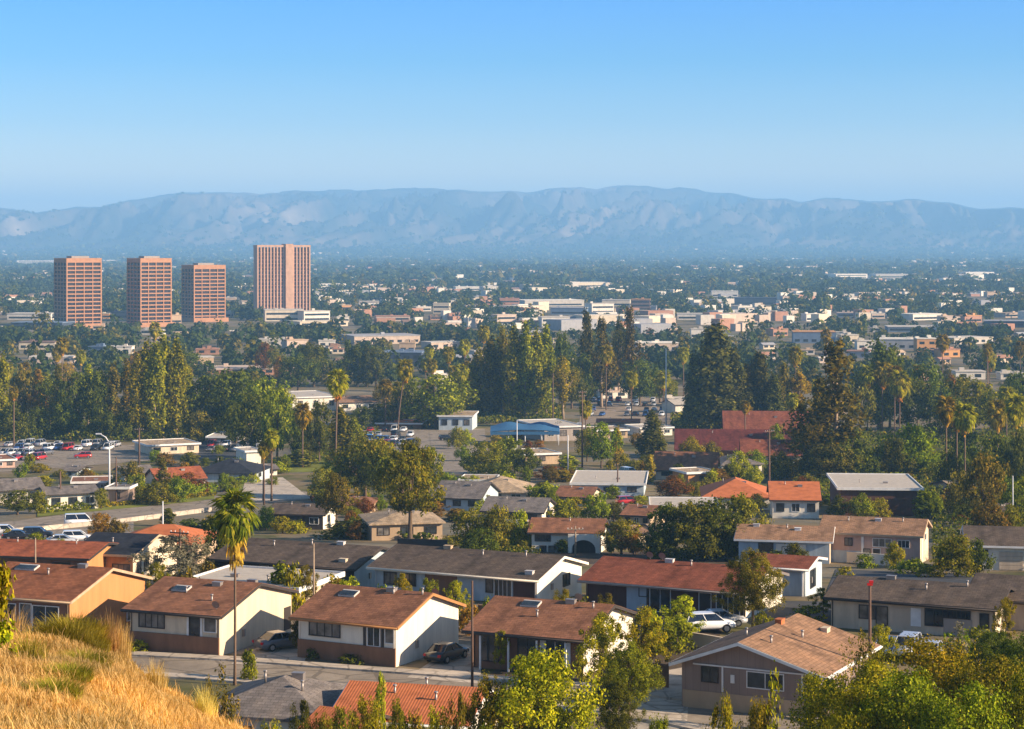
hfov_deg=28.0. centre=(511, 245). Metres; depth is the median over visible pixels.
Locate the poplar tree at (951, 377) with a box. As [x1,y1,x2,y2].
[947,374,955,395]
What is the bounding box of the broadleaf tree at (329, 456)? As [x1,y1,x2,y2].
[324,452,333,463]
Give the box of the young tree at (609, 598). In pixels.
[597,593,621,606]
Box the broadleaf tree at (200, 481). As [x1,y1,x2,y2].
[195,478,211,491]
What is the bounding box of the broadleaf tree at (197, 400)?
[181,374,225,429]
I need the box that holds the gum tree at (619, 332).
[611,311,627,390]
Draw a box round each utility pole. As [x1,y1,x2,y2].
[59,471,60,488]
[115,457,116,501]
[135,428,143,464]
[162,501,163,523]
[170,528,188,576]
[263,466,264,504]
[313,543,314,594]
[471,581,473,686]
[552,379,553,418]
[567,435,568,470]
[567,526,583,555]
[579,391,586,467]
[665,348,666,424]
[765,429,773,480]
[867,580,872,657]
[1012,476,1012,505]
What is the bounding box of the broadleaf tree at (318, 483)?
[306,468,333,497]
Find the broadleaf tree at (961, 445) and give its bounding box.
[938,428,986,471]
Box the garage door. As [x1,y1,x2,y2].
[999,552,1022,569]
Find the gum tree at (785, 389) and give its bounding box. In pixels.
[775,360,795,409]
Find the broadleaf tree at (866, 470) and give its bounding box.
[860,452,880,472]
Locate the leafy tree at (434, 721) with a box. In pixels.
[420,702,454,728]
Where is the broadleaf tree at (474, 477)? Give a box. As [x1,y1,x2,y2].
[468,474,479,478]
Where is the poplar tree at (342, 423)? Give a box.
[326,405,353,458]
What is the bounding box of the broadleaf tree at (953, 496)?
[943,468,977,514]
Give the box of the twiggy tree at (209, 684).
[193,674,218,714]
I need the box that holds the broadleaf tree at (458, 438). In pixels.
[443,426,467,448]
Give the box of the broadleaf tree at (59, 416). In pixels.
[44,403,83,438]
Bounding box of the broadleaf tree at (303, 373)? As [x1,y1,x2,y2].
[273,352,321,390]
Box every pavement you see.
[129,651,817,724]
[142,671,717,728]
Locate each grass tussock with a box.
[0,606,36,634]
[0,631,53,660]
[21,672,93,699]
[26,609,115,643]
[38,658,102,683]
[50,645,119,667]
[70,631,117,651]
[97,609,124,654]
[110,617,133,660]
[136,658,171,688]
[184,715,213,728]
[187,684,220,717]
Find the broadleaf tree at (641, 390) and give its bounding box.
[619,358,662,404]
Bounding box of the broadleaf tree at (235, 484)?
[217,476,240,488]
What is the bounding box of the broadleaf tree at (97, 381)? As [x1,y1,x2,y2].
[78,367,115,419]
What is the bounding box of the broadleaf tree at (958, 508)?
[946,497,978,516]
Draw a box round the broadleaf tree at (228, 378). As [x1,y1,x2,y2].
[203,367,253,424]
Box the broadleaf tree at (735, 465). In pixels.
[726,450,751,477]
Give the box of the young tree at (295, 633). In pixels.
[288,620,298,648]
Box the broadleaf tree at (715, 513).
[691,494,742,559]
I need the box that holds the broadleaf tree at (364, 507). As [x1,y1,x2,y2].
[355,496,375,512]
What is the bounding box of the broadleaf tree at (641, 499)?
[629,495,648,503]
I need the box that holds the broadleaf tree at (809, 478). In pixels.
[805,476,817,480]
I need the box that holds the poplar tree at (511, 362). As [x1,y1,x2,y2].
[501,323,525,414]
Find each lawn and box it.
[37,495,213,516]
[261,459,332,472]
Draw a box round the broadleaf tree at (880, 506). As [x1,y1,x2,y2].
[869,498,892,516]
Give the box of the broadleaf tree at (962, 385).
[935,374,992,428]
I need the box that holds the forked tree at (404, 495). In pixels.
[373,438,446,538]
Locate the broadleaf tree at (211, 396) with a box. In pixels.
[201,383,241,426]
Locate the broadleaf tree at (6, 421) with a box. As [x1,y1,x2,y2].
[0,399,30,439]
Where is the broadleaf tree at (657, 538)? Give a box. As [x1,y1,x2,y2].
[633,524,680,558]
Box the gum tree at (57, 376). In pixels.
[46,363,77,413]
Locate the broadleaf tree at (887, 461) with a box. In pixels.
[871,435,920,473]
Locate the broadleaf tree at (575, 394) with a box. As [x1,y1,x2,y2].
[555,365,587,408]
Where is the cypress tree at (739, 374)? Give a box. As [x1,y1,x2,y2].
[717,346,760,419]
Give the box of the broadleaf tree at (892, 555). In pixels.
[880,541,905,567]
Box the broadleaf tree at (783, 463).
[764,450,797,478]
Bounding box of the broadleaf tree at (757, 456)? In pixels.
[746,449,767,468]
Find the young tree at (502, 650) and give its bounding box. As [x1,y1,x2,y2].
[492,630,510,671]
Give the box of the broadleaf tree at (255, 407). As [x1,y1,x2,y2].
[224,388,272,446]
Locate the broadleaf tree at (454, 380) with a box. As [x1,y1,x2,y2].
[446,371,470,409]
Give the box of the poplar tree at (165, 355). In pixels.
[148,330,174,438]
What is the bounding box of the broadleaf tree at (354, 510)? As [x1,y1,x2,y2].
[340,506,361,515]
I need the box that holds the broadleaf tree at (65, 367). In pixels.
[53,360,77,382]
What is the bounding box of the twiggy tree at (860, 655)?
[839,627,885,695]
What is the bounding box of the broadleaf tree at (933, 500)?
[920,490,944,518]
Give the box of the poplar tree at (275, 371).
[272,355,285,385]
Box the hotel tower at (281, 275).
[253,244,310,309]
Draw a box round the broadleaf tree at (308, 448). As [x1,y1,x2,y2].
[293,429,320,454]
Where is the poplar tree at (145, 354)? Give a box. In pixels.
[135,335,156,438]
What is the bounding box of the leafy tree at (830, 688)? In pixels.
[789,676,845,728]
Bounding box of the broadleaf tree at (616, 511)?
[599,501,625,520]
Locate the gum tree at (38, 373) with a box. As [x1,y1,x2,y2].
[17,368,48,418]
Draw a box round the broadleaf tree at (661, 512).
[646,501,687,557]
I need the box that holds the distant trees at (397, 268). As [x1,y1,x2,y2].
[0,191,1023,387]
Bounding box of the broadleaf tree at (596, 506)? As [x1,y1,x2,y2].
[577,493,611,518]
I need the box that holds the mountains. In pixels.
[0,185,1023,257]
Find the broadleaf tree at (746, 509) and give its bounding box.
[720,491,774,541]
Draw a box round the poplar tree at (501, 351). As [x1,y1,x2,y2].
[488,326,509,413]
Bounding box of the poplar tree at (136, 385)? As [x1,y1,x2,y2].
[127,351,148,438]
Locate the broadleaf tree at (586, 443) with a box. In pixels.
[572,427,599,460]
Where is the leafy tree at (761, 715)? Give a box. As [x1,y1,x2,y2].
[737,693,777,728]
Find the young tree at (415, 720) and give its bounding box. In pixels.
[397,708,423,728]
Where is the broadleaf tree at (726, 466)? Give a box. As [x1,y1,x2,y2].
[721,463,730,473]
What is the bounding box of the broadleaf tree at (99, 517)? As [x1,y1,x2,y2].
[86,512,110,534]
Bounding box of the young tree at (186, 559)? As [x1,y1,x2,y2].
[127,533,220,576]
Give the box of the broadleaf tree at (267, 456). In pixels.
[256,446,272,462]
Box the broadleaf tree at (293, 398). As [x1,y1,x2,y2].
[261,384,303,428]
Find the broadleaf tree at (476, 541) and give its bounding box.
[460,525,500,550]
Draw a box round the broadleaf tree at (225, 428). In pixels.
[212,401,255,442]
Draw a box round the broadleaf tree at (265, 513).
[253,506,275,529]
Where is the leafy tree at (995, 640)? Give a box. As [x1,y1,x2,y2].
[967,628,1022,690]
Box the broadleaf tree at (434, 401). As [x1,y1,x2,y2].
[400,373,479,428]
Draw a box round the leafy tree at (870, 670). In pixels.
[783,656,916,728]
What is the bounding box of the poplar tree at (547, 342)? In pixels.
[538,323,556,411]
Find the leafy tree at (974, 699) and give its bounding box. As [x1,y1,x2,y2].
[909,678,1023,728]
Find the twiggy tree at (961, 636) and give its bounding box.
[945,619,986,673]
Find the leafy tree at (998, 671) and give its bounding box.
[938,651,1023,728]
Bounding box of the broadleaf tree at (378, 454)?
[357,436,398,496]
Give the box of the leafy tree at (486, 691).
[460,669,524,728]
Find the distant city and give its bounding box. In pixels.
[0,249,1023,332]
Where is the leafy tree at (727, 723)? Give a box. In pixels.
[702,688,739,728]
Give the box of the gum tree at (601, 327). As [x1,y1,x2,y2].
[590,316,621,406]
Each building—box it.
[7,311,53,319]
[10,320,74,329]
[17,260,53,263]
[18,339,56,349]
[28,353,75,362]
[88,343,108,352]
[93,323,105,329]
[102,312,109,318]
[110,344,134,353]
[111,310,126,318]
[140,327,166,334]
[172,313,180,322]
[187,355,213,365]
[195,346,219,354]
[207,363,293,374]
[226,296,236,299]
[226,310,233,316]
[259,336,284,345]
[263,308,303,320]
[282,337,308,348]
[288,320,347,325]
[298,308,329,319]
[318,338,335,346]
[325,343,340,350]
[332,345,343,353]
[336,314,349,321]
[340,332,420,343]
[341,304,351,308]
[359,300,378,303]
[374,314,409,320]
[376,349,424,366]
[399,340,415,349]
[400,319,415,324]
[413,305,431,310]
[421,340,459,348]
[428,315,442,319]
[429,370,450,384]
[433,302,449,313]
[453,285,478,290]
[456,354,473,360]
[490,312,516,323]
[499,297,519,304]
[511,287,520,290]
[519,298,583,305]
[538,315,569,326]
[550,306,587,314]
[579,282,607,286]
[584,301,613,313]
[596,387,627,398]
[602,298,630,305]
[631,297,649,309]
[633,339,678,351]
[650,305,656,309]
[662,395,684,399]
[677,311,701,319]
[690,326,702,337]
[711,290,737,296]
[731,304,751,308]
[734,296,776,304]
[758,342,775,348]
[758,352,774,358]
[766,326,787,335]
[791,329,835,342]
[801,312,820,320]
[801,347,814,354]
[816,356,824,362]
[827,273,866,277]
[835,329,846,339]
[836,310,852,316]
[837,332,858,342]
[846,347,870,357]
[854,338,875,349]
[869,273,907,277]
[870,311,884,318]
[870,325,880,331]
[877,335,913,348]
[884,325,935,331]
[890,350,906,355]
[901,312,941,319]
[914,335,936,351]
[933,347,960,356]
[935,357,950,363]
[936,336,993,343]
[951,367,985,378]
[953,313,981,321]
[958,272,993,273]
[966,292,979,295]
[983,291,996,296]
[983,319,1023,326]
[994,311,1017,317]
[994,355,1012,362]
[995,369,1023,378]
[1013,332,1023,336]
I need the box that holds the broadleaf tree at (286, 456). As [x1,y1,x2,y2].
[281,454,290,466]
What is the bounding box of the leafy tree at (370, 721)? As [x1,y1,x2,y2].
[345,691,382,728]
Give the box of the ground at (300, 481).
[0,271,1023,728]
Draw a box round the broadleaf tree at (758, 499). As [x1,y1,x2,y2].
[749,493,769,509]
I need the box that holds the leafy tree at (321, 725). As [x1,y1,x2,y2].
[307,707,333,728]
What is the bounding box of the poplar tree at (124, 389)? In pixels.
[116,358,131,416]
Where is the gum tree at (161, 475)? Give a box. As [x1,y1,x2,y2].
[150,457,180,490]
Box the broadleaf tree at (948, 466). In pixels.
[934,448,964,481]
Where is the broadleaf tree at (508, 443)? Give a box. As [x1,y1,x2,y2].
[489,435,524,465]
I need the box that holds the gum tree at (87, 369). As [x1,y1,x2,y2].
[79,360,94,423]
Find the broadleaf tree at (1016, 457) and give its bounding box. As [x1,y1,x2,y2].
[992,426,1023,492]
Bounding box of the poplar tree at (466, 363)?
[457,358,476,407]
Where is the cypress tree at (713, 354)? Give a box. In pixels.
[682,319,740,428]
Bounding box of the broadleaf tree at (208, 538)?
[201,508,253,563]
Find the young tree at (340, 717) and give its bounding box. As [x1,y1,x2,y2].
[327,705,353,728]
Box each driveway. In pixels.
[231,627,305,665]
[408,644,480,682]
[631,668,687,728]
[639,625,721,647]
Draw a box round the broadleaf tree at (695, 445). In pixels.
[678,436,705,451]
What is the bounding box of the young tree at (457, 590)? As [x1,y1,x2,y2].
[442,580,470,615]
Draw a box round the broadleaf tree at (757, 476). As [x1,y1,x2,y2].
[747,465,764,484]
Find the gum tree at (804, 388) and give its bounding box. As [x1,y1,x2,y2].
[785,366,811,410]
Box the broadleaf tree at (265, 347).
[254,341,273,367]
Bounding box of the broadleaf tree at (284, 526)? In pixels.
[270,516,299,533]
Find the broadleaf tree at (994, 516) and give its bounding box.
[969,497,1012,525]
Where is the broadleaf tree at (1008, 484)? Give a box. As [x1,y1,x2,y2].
[978,471,1015,503]
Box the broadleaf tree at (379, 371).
[358,346,392,386]
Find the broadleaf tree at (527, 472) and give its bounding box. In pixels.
[519,466,533,481]
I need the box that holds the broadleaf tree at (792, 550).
[784,542,809,555]
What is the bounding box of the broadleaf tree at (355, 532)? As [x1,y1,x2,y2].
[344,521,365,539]
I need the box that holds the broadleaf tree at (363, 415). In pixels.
[348,405,375,428]
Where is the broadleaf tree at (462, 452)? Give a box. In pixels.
[453,446,470,459]
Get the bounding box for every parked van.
[24,438,34,445]
[33,452,46,459]
[34,439,46,445]
[42,443,54,449]
[61,442,73,450]
[64,513,93,523]
[81,439,91,446]
[92,438,102,443]
[102,442,114,449]
[207,439,216,446]
[229,443,239,451]
[391,424,397,429]
[391,429,400,435]
[615,396,621,401]
[620,466,635,470]
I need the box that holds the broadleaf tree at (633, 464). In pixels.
[615,459,640,469]
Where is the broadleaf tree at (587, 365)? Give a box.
[571,351,602,405]
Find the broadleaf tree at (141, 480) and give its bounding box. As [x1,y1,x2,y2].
[118,472,158,501]
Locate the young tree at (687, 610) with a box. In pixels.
[659,594,706,632]
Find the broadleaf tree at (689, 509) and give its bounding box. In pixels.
[667,498,720,558]
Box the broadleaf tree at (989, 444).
[963,430,1023,483]
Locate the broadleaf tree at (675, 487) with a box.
[654,474,694,496]
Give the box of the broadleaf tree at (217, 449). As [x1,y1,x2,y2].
[209,445,226,453]
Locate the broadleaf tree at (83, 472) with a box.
[78,467,95,475]
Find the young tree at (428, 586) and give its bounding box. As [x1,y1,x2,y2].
[418,577,438,592]
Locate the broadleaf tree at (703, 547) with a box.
[678,526,727,560]
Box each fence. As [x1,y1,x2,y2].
[478,604,634,629]
[599,658,668,687]
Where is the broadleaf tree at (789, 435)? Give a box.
[778,426,807,451]
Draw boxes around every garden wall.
[17,507,211,529]
[397,538,447,546]
[847,552,888,565]
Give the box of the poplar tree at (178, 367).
[164,335,190,436]
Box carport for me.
[194,565,344,612]
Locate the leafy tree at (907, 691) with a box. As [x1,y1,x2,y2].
[836,663,950,728]
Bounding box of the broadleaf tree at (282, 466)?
[272,461,290,473]
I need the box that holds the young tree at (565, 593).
[552,588,569,600]
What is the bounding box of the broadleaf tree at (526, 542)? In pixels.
[514,524,532,550]
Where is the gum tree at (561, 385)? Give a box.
[547,355,579,418]
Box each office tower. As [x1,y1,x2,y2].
[54,256,101,327]
[127,256,174,326]
[181,263,228,321]
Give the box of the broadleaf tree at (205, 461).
[196,457,210,466]
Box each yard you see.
[228,611,477,659]
[490,612,722,688]
[534,552,740,564]
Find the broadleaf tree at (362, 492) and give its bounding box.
[359,485,370,496]
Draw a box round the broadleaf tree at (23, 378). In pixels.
[2,368,35,419]
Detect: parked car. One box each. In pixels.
[0,448,10,453]
[0,524,16,533]
[2,529,31,538]
[3,441,12,446]
[5,448,18,454]
[12,454,22,459]
[13,443,23,448]
[15,448,28,455]
[23,443,33,448]
[23,526,52,537]
[24,449,35,455]
[40,448,53,454]
[45,534,78,540]
[53,443,63,449]
[62,530,90,539]
[72,445,82,450]
[73,451,91,458]
[90,443,100,450]
[114,440,121,446]
[214,440,221,445]
[220,440,230,445]
[222,445,229,451]
[252,630,296,651]
[381,427,389,431]
[389,439,397,444]
[390,435,398,439]
[400,426,406,431]
[406,430,413,436]
[423,641,468,663]
[438,434,450,440]
[615,495,637,504]
[684,611,735,632]
[705,608,747,626]
[876,635,896,655]
[892,631,922,659]
[916,640,944,661]
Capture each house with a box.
[0,454,16,467]
[0,477,44,502]
[0,535,118,566]
[0,561,152,633]
[34,484,99,508]
[63,464,92,477]
[70,475,112,489]
[84,532,176,578]
[104,482,137,503]
[112,464,151,480]
[120,576,298,654]
[131,524,216,563]
[132,438,200,453]
[142,466,207,485]
[202,458,270,481]
[205,431,250,443]
[207,537,389,587]
[215,670,345,728]
[233,446,260,463]
[257,462,279,474]
[270,501,334,529]
[286,390,334,410]
[288,583,466,666]
[298,706,391,728]
[333,395,377,410]
[333,677,497,728]
[338,496,378,512]
[358,509,445,540]
[366,544,588,600]
[375,419,426,428]
[431,480,501,510]
[437,411,478,429]
[458,474,498,480]
[461,593,637,676]
[479,496,556,519]
[482,476,534,496]
[507,448,561,463]
[517,419,584,440]
[527,517,609,552]
[555,485,604,505]
[570,470,648,495]
[577,552,788,617]
[583,426,629,437]
[596,417,640,427]
[606,525,649,538]
[619,503,664,523]
[624,424,674,435]
[635,523,674,539]
[649,497,720,519]
[653,451,719,479]
[660,399,683,412]
[669,467,710,483]
[669,613,882,717]
[674,429,790,455]
[699,477,769,509]
[718,454,763,471]
[721,411,808,429]
[733,523,834,563]
[739,439,802,462]
[747,553,827,596]
[766,481,821,518]
[819,515,932,562]
[823,575,1015,636]
[826,473,923,515]
[929,480,976,494]
[960,525,1023,569]
[970,573,1023,630]
[985,503,1015,510]
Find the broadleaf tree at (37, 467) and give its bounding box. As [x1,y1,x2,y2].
[28,463,51,472]
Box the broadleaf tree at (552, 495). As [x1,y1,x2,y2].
[548,488,559,501]
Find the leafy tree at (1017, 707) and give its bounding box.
[979,667,1023,728]
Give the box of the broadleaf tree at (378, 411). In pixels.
[364,403,395,423]
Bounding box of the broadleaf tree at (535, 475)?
[533,465,564,478]
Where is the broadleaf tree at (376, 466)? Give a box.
[363,451,404,495]
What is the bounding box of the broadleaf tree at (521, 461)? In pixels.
[508,446,541,475]
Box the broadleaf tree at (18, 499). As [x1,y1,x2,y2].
[0,489,38,514]
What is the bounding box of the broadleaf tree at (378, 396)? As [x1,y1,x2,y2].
[370,380,393,404]
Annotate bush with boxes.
[0,559,16,621]
[0,618,19,656]
[12,462,29,477]
[24,453,35,468]
[25,531,45,539]
[130,639,148,651]
[149,449,161,462]
[152,452,177,465]
[173,518,203,528]
[175,566,199,577]
[179,460,189,466]
[198,558,215,573]
[232,476,256,483]
[239,648,258,680]
[248,473,260,482]
[265,476,279,484]
[272,455,290,473]
[282,560,305,613]
[284,519,311,533]
[305,649,319,659]
[312,519,367,539]
[322,572,341,584]
[338,654,362,664]
[340,575,359,585]
[343,509,356,525]
[412,436,421,446]
[437,472,457,480]
[441,535,461,545]
[458,601,477,635]
[474,498,484,513]
[478,596,489,610]
[488,435,502,444]
[498,471,517,478]
[511,430,524,442]
[521,440,533,447]
[524,485,537,496]
[528,485,556,499]
[532,439,544,447]
[534,481,559,497]
[547,509,563,517]
[568,468,574,480]
[570,496,585,513]
[577,595,588,601]
[597,490,606,503]
[605,484,624,499]
[618,453,629,467]
[629,432,641,445]
[639,454,653,461]
[639,609,662,654]
[661,619,696,654]
[699,479,712,485]
[704,467,720,482]
[750,610,773,626]
[769,548,783,553]
[786,465,797,478]
[788,604,827,621]
[792,473,815,480]
[832,566,855,576]
[853,553,878,568]
[886,557,930,573]
[915,564,946,576]
[933,628,978,680]
[967,624,998,656]
[995,435,1012,448]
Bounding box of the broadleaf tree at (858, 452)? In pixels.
[817,427,881,472]
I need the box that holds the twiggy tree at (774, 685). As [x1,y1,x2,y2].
[766,659,787,728]
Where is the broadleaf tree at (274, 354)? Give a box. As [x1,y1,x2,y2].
[265,347,286,370]
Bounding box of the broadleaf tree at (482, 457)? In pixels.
[463,440,505,473]
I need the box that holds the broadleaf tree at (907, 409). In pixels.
[880,372,935,425]
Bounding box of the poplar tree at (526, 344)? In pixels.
[514,320,538,416]
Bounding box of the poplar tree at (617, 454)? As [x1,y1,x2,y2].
[611,425,624,465]
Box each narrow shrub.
[38,475,55,485]
[105,476,124,485]
[159,508,175,523]
[177,452,200,465]
[213,456,223,463]
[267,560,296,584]
[288,449,318,466]
[385,493,393,502]
[419,499,450,516]
[443,508,464,521]
[551,499,569,517]
[554,469,573,481]
[554,539,567,552]
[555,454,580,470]
[644,454,655,482]
[668,463,683,476]
[707,468,730,480]
[731,471,750,477]
[822,494,829,504]
[912,490,933,518]
[1008,431,1018,438]
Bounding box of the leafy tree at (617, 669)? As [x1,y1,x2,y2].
[595,637,665,715]
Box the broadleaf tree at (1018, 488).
[997,474,1023,520]
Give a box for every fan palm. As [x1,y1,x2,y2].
[0,362,13,377]
[8,386,18,446]
[17,361,31,389]
[42,372,49,383]
[51,348,61,363]
[54,337,69,378]
[75,350,86,371]
[148,321,161,348]
[207,487,261,685]
[257,441,269,500]
[263,428,279,500]
[292,402,312,467]
[325,369,350,465]
[376,379,393,426]
[392,381,404,412]
[395,358,414,428]
[419,358,430,378]
[422,379,434,427]
[423,347,433,374]
[425,358,437,374]
[443,346,454,370]
[447,365,456,382]
[453,364,469,410]
[458,339,470,360]
[476,325,490,358]
[554,357,569,376]
[578,400,592,440]
[599,344,613,409]
[625,371,638,418]
[656,370,670,400]
[676,347,689,394]
[739,400,749,428]
[785,393,798,410]
[788,346,803,379]
[811,379,816,395]
[820,329,831,376]
[844,354,853,381]
[857,365,876,430]
[873,361,891,430]
[885,369,912,435]
[886,365,902,434]
[912,365,921,425]
[934,395,956,460]
[935,333,950,372]
[950,408,962,469]
[952,402,977,474]
[982,343,992,386]
[982,347,993,362]
[982,353,997,387]
[985,399,1007,446]
[997,386,1014,436]
[1004,394,1023,432]
[1014,341,1023,369]
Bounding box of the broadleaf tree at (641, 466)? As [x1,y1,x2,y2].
[636,461,648,476]
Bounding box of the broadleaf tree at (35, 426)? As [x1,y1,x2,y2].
[25,405,53,437]
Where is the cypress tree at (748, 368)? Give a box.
[742,361,759,410]
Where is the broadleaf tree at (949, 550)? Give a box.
[930,534,981,577]
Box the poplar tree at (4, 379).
[0,350,10,430]
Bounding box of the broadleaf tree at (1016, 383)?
[1006,369,1023,429]
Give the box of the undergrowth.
[0,380,1023,560]
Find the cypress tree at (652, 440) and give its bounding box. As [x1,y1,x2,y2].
[634,409,668,457]
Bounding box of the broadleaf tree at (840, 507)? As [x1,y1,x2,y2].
[825,493,853,515]
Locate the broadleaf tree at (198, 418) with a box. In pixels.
[179,410,214,441]
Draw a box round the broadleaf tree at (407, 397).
[388,380,425,418]
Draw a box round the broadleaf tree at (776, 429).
[767,423,784,438]
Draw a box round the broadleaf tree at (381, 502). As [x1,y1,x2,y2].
[375,495,387,510]
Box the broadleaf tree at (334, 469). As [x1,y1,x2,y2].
[320,455,356,486]
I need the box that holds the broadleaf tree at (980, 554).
[962,537,997,573]
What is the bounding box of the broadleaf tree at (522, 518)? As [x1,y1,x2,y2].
[506,508,531,546]
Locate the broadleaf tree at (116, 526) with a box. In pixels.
[102,517,131,532]
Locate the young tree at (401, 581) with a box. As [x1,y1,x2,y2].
[393,572,411,590]
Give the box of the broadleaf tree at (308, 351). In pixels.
[298,341,335,386]
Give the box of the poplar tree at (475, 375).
[467,346,489,413]
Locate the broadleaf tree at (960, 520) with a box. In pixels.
[950,514,968,524]
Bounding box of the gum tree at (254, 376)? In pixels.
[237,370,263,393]
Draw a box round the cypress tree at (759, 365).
[746,348,774,410]
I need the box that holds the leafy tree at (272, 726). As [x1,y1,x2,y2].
[260,717,282,728]
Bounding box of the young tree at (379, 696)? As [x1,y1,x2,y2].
[372,670,386,728]
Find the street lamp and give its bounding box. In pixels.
[96,433,114,484]
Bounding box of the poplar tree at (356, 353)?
[350,340,364,386]
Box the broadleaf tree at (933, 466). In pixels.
[923,461,957,481]
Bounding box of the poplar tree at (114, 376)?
[103,362,120,426]
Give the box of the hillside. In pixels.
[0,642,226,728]
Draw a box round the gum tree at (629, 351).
[615,305,647,398]
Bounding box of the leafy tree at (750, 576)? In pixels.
[709,547,788,626]
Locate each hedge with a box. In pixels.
[35,500,90,512]
[85,491,216,507]
[187,483,217,496]
[397,531,437,538]
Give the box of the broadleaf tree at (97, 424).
[80,405,120,439]
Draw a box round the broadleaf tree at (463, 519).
[449,506,491,544]
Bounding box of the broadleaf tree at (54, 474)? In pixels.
[52,469,68,478]
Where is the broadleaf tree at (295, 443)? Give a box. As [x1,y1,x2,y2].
[284,413,307,450]
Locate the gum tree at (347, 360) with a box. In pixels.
[334,339,355,384]
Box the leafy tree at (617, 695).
[592,678,645,728]
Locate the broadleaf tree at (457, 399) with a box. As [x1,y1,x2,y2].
[435,383,462,411]
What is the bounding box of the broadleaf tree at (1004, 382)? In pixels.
[997,376,1017,387]
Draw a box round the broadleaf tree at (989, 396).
[976,385,1022,432]
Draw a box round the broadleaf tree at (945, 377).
[937,369,956,395]
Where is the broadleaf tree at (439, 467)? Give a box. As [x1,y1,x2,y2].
[417,445,445,492]
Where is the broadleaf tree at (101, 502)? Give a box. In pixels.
[94,488,109,508]
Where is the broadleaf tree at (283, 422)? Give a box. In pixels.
[260,386,298,459]
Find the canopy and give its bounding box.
[490,422,559,444]
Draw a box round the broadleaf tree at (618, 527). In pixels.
[594,518,642,554]
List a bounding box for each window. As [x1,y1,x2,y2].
[19,603,31,630]
[32,605,58,630]
[52,498,60,504]
[52,562,69,564]
[69,497,77,503]
[85,496,93,503]
[112,563,129,570]
[126,612,129,621]
[137,561,141,573]
[138,613,164,628]
[170,447,177,450]
[189,617,199,635]
[203,618,216,632]
[291,517,300,521]
[308,622,340,637]
[309,517,318,524]
[333,570,348,581]
[367,627,380,646]
[378,527,389,535]
[383,571,396,584]
[384,629,392,643]
[401,527,412,534]
[405,573,415,586]
[425,526,436,533]
[441,419,446,424]
[453,419,457,424]
[453,500,460,505]
[464,419,469,424]
[468,501,475,506]
[478,635,498,661]
[485,579,493,592]
[494,580,511,595]
[511,494,520,496]
[517,638,535,659]
[527,514,536,518]
[535,534,550,541]
[540,545,546,551]
[545,641,564,663]
[548,545,554,551]
[561,430,566,435]
[563,572,569,586]
[627,487,636,491]
[638,588,648,596]
[649,588,670,612]
[661,471,669,475]
[701,666,718,683]
[716,594,739,614]
[746,671,783,691]
[758,543,772,552]
[776,503,783,511]
[792,503,799,511]
[807,504,814,511]
[810,568,815,588]
[844,537,852,545]
[859,604,875,619]
[863,548,869,552]
[872,538,891,547]
[876,606,887,625]
[897,540,909,548]
[924,608,942,626]
[943,609,970,619]
[979,613,988,628]
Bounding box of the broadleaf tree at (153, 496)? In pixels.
[133,480,179,504]
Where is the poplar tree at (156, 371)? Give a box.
[141,339,168,438]
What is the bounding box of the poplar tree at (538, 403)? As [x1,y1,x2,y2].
[526,325,547,413]
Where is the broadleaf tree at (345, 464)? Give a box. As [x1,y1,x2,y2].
[332,430,398,496]
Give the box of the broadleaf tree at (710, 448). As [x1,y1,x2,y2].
[702,440,724,456]
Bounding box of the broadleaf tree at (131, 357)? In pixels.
[122,350,142,370]
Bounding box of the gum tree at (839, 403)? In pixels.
[782,337,872,472]
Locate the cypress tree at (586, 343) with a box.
[577,307,598,403]
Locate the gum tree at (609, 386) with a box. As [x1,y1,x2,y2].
[597,335,616,404]
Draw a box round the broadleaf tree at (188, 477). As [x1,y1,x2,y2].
[175,472,200,487]
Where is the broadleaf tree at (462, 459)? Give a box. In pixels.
[458,453,478,471]
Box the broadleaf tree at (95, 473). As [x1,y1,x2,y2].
[75,467,102,475]
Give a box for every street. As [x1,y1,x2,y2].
[130,656,804,728]
[748,601,830,620]
[826,569,972,591]
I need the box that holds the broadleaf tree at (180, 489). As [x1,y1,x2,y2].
[162,474,199,501]
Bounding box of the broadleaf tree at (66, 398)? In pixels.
[56,370,92,421]
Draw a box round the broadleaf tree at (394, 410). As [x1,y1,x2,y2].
[382,398,417,419]
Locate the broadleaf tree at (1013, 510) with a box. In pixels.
[991,503,1023,526]
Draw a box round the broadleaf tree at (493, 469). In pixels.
[467,462,523,477]
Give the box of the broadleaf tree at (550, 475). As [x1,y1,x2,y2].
[542,465,559,482]
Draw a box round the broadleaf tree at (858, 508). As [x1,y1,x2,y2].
[846,492,876,516]
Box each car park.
[0,443,154,471]
[0,513,133,540]
[199,439,249,458]
[363,428,438,449]
[429,429,488,474]
[579,394,682,428]
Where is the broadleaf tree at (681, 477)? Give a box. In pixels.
[677,474,685,489]
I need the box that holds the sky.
[0,0,1023,211]
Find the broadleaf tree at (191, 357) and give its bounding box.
[167,350,215,378]
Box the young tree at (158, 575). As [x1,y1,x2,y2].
[142,562,170,588]
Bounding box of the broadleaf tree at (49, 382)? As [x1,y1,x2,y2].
[34,376,64,423]
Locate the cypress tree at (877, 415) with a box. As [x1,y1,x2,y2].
[863,336,895,428]
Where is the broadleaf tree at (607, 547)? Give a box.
[601,534,619,552]
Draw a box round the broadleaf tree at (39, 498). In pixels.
[25,489,50,513]
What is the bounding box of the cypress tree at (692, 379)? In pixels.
[679,351,711,428]

